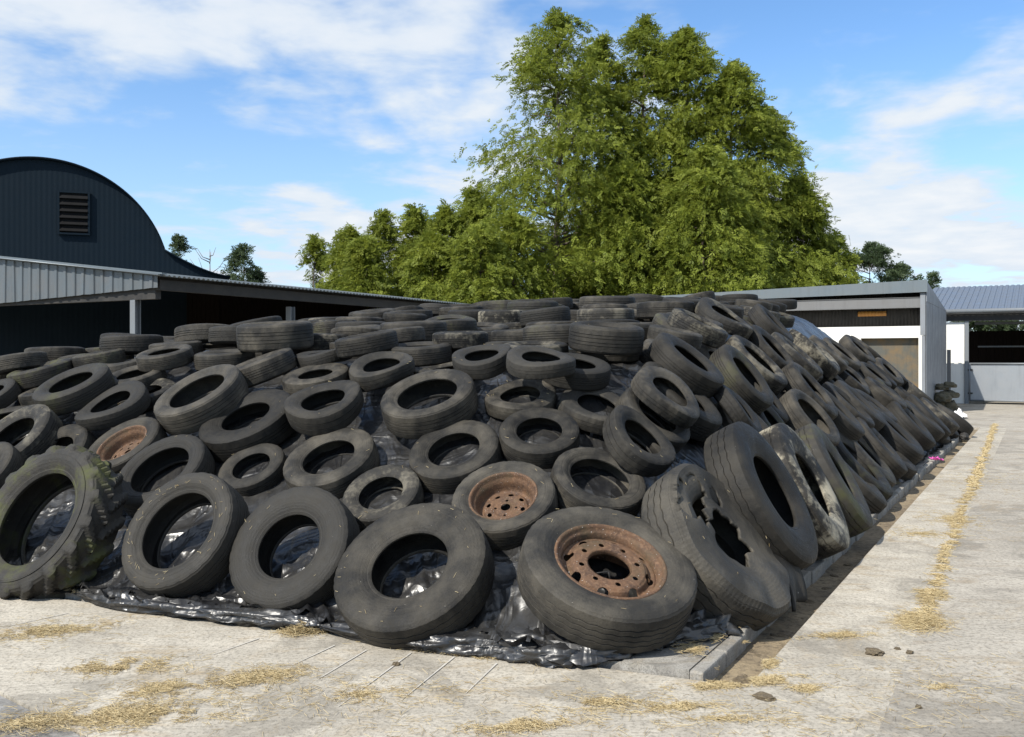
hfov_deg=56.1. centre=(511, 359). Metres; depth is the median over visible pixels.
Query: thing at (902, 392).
tyre
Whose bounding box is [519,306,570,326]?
tyre
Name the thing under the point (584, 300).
tyre
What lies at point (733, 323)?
tyre
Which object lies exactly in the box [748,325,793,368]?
tyre
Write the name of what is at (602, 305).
tyre
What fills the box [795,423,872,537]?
tyre
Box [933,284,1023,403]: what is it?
gated shed
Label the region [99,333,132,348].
tyre
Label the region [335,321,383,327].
tyre
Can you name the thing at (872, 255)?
conifer tree
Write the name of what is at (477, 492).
wheel
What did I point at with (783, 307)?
tyre
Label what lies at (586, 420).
tyre
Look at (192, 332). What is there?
tyre
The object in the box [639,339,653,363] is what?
tyre
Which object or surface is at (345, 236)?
tree
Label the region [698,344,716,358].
tyre
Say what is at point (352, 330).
tyre
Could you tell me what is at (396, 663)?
clod
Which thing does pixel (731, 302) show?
tyre
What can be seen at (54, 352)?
tyre
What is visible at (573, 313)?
tyre
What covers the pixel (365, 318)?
tyre
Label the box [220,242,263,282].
conifer tree
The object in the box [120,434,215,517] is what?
tyre
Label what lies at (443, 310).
tyre
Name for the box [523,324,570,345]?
tyre
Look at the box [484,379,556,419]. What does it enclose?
tyre
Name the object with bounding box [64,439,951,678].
concrete slab
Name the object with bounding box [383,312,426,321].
tyre
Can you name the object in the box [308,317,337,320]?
tyre
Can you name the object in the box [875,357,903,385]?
tyre
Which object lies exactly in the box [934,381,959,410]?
debris stack
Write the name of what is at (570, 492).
tyre
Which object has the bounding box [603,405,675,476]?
tyre
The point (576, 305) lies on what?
tyre
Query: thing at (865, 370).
tyre
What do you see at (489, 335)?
tyre
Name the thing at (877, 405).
tyre
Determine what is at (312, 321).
tyre
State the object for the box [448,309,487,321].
tyre
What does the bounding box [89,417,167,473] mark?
wheel
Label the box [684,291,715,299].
tyre
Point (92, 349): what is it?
tyre
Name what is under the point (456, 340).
tyre
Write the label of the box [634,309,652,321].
tyre
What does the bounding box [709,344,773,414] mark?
tyre
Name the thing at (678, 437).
tyre
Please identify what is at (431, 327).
tyre
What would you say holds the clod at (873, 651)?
on the apron
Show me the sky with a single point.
(267, 125)
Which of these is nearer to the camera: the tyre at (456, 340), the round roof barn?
the tyre at (456, 340)
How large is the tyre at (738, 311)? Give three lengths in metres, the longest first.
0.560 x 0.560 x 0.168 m
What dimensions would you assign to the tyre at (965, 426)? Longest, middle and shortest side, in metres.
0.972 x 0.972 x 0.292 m
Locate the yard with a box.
[877,401,1023,736]
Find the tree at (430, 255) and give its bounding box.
[387,230,454,301]
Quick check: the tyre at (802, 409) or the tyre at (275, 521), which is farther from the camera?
the tyre at (802, 409)
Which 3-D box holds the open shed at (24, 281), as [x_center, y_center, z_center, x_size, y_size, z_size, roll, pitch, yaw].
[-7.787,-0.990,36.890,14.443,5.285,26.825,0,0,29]
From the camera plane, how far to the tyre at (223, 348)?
10.78 m
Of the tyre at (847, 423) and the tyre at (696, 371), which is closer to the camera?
the tyre at (696, 371)
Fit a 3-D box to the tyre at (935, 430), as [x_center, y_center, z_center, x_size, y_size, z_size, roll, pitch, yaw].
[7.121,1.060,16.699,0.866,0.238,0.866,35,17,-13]
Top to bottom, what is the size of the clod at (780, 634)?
0.040 m
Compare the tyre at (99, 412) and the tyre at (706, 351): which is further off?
the tyre at (706, 351)
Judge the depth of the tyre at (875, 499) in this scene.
9.63 m
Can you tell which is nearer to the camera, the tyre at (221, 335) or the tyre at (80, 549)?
the tyre at (80, 549)
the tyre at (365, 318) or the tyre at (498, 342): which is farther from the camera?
the tyre at (365, 318)
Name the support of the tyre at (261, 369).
on the silage film
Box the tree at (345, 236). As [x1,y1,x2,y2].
[319,222,374,289]
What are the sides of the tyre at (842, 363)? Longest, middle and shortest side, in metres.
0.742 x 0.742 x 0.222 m
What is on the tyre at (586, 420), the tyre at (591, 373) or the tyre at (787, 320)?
the tyre at (591, 373)
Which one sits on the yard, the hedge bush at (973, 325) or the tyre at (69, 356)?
the hedge bush at (973, 325)
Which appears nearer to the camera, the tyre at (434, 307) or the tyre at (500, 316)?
the tyre at (500, 316)
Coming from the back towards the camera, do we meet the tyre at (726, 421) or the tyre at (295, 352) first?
the tyre at (295, 352)
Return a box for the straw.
[0,321,1023,736]
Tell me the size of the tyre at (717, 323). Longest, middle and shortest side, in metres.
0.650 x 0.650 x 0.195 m
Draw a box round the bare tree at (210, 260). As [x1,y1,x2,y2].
[190,248,238,279]
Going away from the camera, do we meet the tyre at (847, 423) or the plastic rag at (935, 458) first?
the tyre at (847, 423)
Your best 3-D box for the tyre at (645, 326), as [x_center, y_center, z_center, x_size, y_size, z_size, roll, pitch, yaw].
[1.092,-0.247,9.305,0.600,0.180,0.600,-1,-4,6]
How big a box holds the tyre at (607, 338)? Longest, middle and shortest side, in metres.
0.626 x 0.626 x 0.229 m
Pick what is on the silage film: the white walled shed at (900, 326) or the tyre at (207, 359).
the tyre at (207, 359)
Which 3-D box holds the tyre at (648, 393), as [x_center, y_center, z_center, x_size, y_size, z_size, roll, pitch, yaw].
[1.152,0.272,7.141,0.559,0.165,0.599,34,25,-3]
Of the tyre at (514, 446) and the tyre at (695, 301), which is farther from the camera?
the tyre at (695, 301)
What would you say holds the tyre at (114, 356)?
on the silage film
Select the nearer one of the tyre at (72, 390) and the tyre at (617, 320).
the tyre at (72, 390)
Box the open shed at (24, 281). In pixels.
[0,256,465,358]
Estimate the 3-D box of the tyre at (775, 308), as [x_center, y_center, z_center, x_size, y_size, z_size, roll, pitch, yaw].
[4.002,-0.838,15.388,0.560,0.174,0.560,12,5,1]
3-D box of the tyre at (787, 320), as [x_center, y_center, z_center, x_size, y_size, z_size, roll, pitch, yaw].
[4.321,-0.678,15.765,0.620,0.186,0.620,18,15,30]
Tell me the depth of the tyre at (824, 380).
13.42 m
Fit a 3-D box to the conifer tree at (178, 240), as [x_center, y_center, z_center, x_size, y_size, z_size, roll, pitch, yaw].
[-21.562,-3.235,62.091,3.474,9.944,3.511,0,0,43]
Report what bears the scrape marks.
on the apron
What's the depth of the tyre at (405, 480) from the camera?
6.47 m
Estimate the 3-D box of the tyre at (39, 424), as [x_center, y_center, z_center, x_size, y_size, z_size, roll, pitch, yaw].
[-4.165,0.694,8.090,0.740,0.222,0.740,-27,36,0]
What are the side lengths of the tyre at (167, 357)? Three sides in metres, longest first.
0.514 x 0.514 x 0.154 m
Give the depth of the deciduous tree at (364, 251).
38.97 m
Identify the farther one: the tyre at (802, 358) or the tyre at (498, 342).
the tyre at (802, 358)
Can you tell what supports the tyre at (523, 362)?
on the tyre at (591, 373)
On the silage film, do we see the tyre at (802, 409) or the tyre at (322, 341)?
the tyre at (322, 341)
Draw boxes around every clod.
[391,661,399,665]
[732,674,750,682]
[752,691,775,701]
[770,632,785,636]
[804,599,815,603]
[865,647,884,655]
[959,432,968,439]
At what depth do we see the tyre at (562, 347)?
8.01 m
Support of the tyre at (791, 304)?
on the silage film
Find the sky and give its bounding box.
[0,0,1023,330]
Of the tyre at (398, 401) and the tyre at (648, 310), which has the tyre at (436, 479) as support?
the tyre at (398, 401)
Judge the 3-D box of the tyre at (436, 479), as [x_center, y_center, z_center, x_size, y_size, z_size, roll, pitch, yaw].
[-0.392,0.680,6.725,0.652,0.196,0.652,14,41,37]
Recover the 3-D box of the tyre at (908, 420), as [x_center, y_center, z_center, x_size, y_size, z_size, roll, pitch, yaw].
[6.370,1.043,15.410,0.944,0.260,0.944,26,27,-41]
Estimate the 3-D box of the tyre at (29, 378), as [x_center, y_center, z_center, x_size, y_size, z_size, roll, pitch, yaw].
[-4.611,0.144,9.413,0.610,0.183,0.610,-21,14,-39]
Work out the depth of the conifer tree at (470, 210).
41.52 m
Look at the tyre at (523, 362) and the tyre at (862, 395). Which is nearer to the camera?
the tyre at (523, 362)
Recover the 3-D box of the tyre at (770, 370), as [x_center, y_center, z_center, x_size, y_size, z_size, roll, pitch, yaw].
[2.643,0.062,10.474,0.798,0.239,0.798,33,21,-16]
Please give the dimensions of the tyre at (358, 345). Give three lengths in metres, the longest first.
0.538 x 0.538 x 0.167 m
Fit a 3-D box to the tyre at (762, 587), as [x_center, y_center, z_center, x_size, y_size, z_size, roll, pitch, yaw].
[1.374,1.254,5.997,1.391,0.367,1.082,37,26,-19]
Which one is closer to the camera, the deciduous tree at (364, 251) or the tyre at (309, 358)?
the tyre at (309, 358)
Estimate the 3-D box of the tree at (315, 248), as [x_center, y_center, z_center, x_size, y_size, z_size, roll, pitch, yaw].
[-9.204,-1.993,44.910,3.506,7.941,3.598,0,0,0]
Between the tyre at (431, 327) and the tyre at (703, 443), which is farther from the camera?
the tyre at (431, 327)
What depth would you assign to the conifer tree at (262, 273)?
60.72 m
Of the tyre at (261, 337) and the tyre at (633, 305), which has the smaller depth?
the tyre at (261, 337)
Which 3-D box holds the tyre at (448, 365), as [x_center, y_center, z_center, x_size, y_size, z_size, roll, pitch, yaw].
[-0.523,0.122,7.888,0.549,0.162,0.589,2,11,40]
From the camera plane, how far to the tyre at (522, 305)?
11.95 m
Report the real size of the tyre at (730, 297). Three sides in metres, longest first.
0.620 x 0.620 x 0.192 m
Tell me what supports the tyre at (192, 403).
on the silage film
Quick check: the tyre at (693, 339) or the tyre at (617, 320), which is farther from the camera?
the tyre at (617, 320)
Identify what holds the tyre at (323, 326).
on the silage film
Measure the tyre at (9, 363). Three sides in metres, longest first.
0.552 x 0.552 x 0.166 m
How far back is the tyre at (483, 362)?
7.41 m
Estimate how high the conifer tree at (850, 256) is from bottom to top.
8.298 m
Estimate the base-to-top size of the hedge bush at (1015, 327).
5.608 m
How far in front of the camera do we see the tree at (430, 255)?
37.90 m
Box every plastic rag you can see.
[929,456,943,460]
[954,408,966,417]
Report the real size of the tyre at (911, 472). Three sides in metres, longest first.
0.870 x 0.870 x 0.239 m
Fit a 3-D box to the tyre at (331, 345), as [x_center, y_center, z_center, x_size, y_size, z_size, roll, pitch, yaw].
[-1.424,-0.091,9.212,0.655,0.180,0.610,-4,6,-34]
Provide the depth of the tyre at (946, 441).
17.62 m
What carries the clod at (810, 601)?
on the drain channel
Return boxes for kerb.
[690,435,960,681]
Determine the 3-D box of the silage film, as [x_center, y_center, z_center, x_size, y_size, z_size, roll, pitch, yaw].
[-0.070,0.337,14.769,11.451,2.518,19.158,0,0,29]
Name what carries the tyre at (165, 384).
on the silage film
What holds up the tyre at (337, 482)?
on the silage film
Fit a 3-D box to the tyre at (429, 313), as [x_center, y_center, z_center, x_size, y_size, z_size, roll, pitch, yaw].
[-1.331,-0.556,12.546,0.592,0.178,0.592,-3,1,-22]
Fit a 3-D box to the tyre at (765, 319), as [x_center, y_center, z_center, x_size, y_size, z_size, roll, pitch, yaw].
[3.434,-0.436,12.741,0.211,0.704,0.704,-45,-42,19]
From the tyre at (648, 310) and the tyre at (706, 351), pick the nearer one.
the tyre at (706, 351)
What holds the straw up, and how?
on the apron
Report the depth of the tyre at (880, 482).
10.32 m
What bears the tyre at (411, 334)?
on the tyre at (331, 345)
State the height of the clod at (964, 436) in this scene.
0.142 m
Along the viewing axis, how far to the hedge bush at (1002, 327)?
59.18 m
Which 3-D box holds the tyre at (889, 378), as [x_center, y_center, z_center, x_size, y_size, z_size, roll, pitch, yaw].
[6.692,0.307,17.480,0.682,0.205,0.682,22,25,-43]
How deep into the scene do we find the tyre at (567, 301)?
14.14 m
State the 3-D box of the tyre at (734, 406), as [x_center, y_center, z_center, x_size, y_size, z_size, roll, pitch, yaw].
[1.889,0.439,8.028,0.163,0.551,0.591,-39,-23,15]
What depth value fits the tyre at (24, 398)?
8.83 m
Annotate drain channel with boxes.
[715,430,977,686]
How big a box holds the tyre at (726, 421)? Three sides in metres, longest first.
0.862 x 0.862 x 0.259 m
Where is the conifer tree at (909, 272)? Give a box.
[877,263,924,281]
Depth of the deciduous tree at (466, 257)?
36.94 m
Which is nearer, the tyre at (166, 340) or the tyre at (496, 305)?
the tyre at (166, 340)
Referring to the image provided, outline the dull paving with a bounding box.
[0,695,81,736]
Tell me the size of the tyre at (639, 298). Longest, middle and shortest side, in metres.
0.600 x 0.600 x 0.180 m
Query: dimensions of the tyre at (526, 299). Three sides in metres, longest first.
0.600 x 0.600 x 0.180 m
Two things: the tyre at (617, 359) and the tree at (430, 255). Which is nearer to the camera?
the tyre at (617, 359)
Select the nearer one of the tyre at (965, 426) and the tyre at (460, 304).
the tyre at (460, 304)
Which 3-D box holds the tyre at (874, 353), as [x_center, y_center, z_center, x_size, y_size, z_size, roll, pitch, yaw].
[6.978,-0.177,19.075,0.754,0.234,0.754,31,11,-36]
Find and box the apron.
[0,428,1006,736]
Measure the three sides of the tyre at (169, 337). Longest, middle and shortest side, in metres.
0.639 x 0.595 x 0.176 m
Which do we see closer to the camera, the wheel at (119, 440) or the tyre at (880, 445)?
the wheel at (119, 440)
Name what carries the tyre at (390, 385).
on the silage film
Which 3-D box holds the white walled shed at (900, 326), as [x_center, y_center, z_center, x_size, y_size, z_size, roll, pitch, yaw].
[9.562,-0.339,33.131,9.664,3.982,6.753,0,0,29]
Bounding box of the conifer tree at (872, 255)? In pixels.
[845,241,914,282]
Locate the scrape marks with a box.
[0,613,496,705]
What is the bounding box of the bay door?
[862,338,918,387]
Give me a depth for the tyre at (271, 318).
10.56 m
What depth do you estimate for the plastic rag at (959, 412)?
26.24 m
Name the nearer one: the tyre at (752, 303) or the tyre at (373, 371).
the tyre at (373, 371)
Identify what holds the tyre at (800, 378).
on the tyre at (847, 423)
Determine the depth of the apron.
4.85 m
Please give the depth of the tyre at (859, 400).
12.68 m
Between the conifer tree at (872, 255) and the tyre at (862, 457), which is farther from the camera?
the conifer tree at (872, 255)
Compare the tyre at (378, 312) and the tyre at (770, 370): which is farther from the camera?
the tyre at (378, 312)
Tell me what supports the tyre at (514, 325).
on the silage film
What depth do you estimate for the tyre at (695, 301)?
12.93 m
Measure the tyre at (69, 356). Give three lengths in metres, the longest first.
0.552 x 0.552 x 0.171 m
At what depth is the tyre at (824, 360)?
13.15 m
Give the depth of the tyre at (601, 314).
9.86 m
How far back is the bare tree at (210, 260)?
60.98 m
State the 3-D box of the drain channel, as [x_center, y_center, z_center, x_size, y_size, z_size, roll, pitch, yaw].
[6.151,1.675,13.764,0.900,0.040,21.309,0,0,29]
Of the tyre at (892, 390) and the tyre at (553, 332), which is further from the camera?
the tyre at (892, 390)
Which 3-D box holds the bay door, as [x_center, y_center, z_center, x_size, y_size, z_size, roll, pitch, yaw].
[11.408,0.450,28.991,1.901,2.400,0.060,0,0,29]
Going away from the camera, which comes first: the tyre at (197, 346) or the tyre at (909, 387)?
the tyre at (197, 346)
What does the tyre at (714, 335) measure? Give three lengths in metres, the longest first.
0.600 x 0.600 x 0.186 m
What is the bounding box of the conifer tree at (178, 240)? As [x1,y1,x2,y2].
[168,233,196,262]
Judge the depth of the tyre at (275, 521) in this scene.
5.96 m
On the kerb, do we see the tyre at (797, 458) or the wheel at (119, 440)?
the tyre at (797, 458)
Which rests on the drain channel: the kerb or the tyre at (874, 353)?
the kerb
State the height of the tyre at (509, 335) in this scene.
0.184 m
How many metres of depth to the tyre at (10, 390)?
8.95 m
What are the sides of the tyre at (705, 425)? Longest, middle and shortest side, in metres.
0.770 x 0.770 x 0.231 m
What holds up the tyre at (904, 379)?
on the tyre at (909, 387)
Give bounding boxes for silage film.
[2,315,951,667]
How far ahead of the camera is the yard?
5.74 m
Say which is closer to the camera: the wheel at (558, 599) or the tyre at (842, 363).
the wheel at (558, 599)
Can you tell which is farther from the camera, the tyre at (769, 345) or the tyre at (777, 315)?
the tyre at (777, 315)
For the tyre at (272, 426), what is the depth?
7.41 m
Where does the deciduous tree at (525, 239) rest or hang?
on the yard
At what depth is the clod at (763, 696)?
4.51 m
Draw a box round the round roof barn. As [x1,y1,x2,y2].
[0,156,230,355]
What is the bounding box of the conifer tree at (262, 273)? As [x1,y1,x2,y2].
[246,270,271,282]
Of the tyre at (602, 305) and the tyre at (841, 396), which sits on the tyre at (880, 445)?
the tyre at (841, 396)
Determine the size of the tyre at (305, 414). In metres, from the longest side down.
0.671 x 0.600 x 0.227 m
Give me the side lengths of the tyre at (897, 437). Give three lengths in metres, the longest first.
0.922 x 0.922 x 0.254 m
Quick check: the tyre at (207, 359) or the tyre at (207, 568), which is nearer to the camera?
the tyre at (207, 568)
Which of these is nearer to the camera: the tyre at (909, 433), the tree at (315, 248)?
the tyre at (909, 433)
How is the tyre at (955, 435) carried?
on the drain channel
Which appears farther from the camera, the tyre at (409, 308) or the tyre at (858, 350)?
the tyre at (858, 350)
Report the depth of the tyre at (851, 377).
14.99 m
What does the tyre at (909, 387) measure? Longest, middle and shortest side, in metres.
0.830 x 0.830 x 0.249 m
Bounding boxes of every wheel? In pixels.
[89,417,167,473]
[452,461,557,550]
[517,506,697,653]
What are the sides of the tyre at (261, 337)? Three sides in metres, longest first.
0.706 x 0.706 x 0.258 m
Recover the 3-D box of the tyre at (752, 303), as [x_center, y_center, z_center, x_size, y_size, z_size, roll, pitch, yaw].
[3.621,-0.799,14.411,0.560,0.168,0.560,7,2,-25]
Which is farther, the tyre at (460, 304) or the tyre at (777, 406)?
the tyre at (460, 304)
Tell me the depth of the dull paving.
4.19 m
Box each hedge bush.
[953,321,996,330]
[974,320,1022,330]
[1007,320,1023,330]
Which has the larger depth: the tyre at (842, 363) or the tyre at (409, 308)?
the tyre at (842, 363)
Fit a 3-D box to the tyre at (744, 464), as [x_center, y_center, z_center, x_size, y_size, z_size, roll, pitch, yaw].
[1.741,0.963,6.705,0.301,1.096,1.096,-32,-29,24]
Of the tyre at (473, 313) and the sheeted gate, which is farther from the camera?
the sheeted gate
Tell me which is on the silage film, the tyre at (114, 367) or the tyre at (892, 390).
the tyre at (114, 367)
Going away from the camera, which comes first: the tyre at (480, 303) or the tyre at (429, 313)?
the tyre at (429, 313)
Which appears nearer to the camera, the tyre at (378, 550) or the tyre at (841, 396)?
the tyre at (378, 550)
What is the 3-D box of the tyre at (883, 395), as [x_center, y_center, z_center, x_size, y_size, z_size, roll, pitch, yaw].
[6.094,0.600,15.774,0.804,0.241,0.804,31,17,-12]
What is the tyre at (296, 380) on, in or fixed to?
on the silage film
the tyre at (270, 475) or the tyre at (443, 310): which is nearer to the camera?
the tyre at (270, 475)
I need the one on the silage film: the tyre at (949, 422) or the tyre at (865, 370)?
the tyre at (949, 422)
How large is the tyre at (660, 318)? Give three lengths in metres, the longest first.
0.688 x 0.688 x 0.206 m
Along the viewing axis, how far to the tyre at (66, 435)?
7.95 m
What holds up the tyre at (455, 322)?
on the tyre at (489, 335)
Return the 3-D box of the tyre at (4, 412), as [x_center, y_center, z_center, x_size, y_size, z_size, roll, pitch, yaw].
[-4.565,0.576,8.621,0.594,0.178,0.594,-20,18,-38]
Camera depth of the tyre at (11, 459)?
7.62 m
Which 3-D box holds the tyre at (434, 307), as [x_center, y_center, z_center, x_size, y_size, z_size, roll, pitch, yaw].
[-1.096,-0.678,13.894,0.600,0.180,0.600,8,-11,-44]
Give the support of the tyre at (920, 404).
on the silage film
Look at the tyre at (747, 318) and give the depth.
12.88 m
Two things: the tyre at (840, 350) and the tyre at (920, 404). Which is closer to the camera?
the tyre at (840, 350)
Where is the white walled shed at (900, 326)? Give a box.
[662,280,950,399]
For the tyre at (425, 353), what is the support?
on the silage film
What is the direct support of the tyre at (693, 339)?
on the tyre at (644, 357)
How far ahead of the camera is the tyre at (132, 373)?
8.79 m
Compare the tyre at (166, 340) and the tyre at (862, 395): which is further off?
the tyre at (862, 395)
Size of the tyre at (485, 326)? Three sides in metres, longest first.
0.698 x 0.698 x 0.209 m
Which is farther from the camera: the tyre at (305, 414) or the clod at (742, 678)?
the tyre at (305, 414)
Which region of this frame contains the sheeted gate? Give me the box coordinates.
[968,363,1023,401]
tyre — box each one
[0,351,47,374]
[0,378,21,408]
[0,404,62,464]
[0,405,28,419]
[0,442,23,488]
[0,444,127,599]
[6,358,73,390]
[18,387,37,405]
[24,346,85,360]
[32,363,114,415]
[55,424,96,448]
[58,353,85,358]
[72,348,126,367]
[74,380,150,431]
[85,347,134,358]
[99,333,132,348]
[100,334,163,354]
[100,359,136,372]
[112,365,166,391]
[116,378,174,411]
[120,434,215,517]
[122,472,249,597]
[134,339,173,356]
[136,344,193,371]
[148,340,202,354]
[154,364,248,434]
[163,336,173,339]
[174,323,231,348]
[194,349,254,370]
[199,389,293,462]
[206,347,237,349]
[208,326,236,346]
[218,443,286,496]
[222,348,296,387]
[229,486,359,610]
[231,316,282,325]
[236,320,313,352]
[255,350,306,356]
[282,363,348,394]
[283,427,379,498]
[284,380,363,435]
[295,348,350,367]
[300,333,347,350]
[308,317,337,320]
[309,320,328,322]
[312,319,356,332]
[329,342,361,358]
[330,324,379,335]
[334,503,494,649]
[335,317,383,320]
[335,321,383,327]
[335,329,398,357]
[342,464,423,530]
[349,351,414,391]
[349,374,411,388]
[353,308,395,317]
[379,326,425,342]
[380,320,446,340]
[380,369,478,438]
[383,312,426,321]
[389,341,451,366]
[390,309,432,318]
[393,306,423,309]
[409,420,502,494]
[413,362,473,380]
[419,303,451,316]
[424,314,476,330]
[432,331,488,349]
[439,305,482,315]
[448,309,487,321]
[449,304,470,305]
[452,344,510,379]
[470,300,493,306]
[477,322,508,330]
[478,310,523,322]
[483,300,516,309]
[483,341,516,344]
[484,331,491,341]
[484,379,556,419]
[491,329,523,341]
[499,407,579,468]
[501,322,523,328]
[505,341,568,352]
[506,345,575,379]
[507,300,557,310]
[517,299,535,300]
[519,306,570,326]
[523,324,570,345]
[526,321,576,326]
[534,297,572,309]
[541,353,610,390]
[550,447,645,515]
[557,388,619,435]
[568,321,643,355]
[570,310,576,320]
[572,302,579,309]
[576,351,638,362]
[577,308,634,320]
[579,296,635,308]
[582,303,627,308]
[593,319,639,322]
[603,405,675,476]
[615,387,689,453]
[621,322,652,340]
[625,303,637,308]
[627,294,663,302]
[631,366,699,428]
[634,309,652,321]
[636,301,694,318]
[636,361,721,441]
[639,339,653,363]
[641,463,807,630]
[647,324,702,349]
[648,332,723,397]
[651,313,670,326]
[662,297,699,311]
[667,308,727,348]
[667,312,722,327]
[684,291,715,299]
[695,297,752,339]
[697,407,723,446]
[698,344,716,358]
[704,421,817,569]
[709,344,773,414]
[713,384,761,431]
[714,402,768,429]
[720,294,757,301]
[721,303,743,318]
[722,301,734,304]
[724,335,787,395]
[734,299,772,310]
[740,305,780,320]
[743,315,753,324]
[748,304,793,341]
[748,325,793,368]
[749,299,779,312]
[758,298,786,312]
[758,406,784,426]
[759,423,849,559]
[766,299,796,309]
[770,389,788,422]
[771,332,822,380]
[779,312,794,327]
[779,389,839,445]
[781,362,837,419]
[789,329,839,379]
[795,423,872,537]
[808,335,847,374]
[813,387,864,440]
[819,375,846,384]
[821,382,874,428]
[823,337,860,371]
[833,380,885,431]
[835,446,886,513]
[836,431,892,500]
[838,334,875,363]
[838,366,869,394]
[844,437,895,486]
[852,336,881,357]
[852,387,882,412]
[855,388,896,422]
[856,417,907,479]
[858,362,891,387]
[864,377,906,408]
[866,361,896,389]
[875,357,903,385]
[875,378,911,410]
[876,409,923,464]
[882,358,907,386]
[886,401,934,450]
[894,386,910,398]
[895,450,916,480]
[897,421,923,450]
[902,380,937,405]
[905,394,950,440]
[905,400,944,440]
[920,397,958,435]
[936,437,949,444]
[937,403,973,435]
[950,431,958,438]
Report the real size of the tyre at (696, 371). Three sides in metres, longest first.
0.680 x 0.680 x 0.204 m
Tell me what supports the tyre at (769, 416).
on the silage film

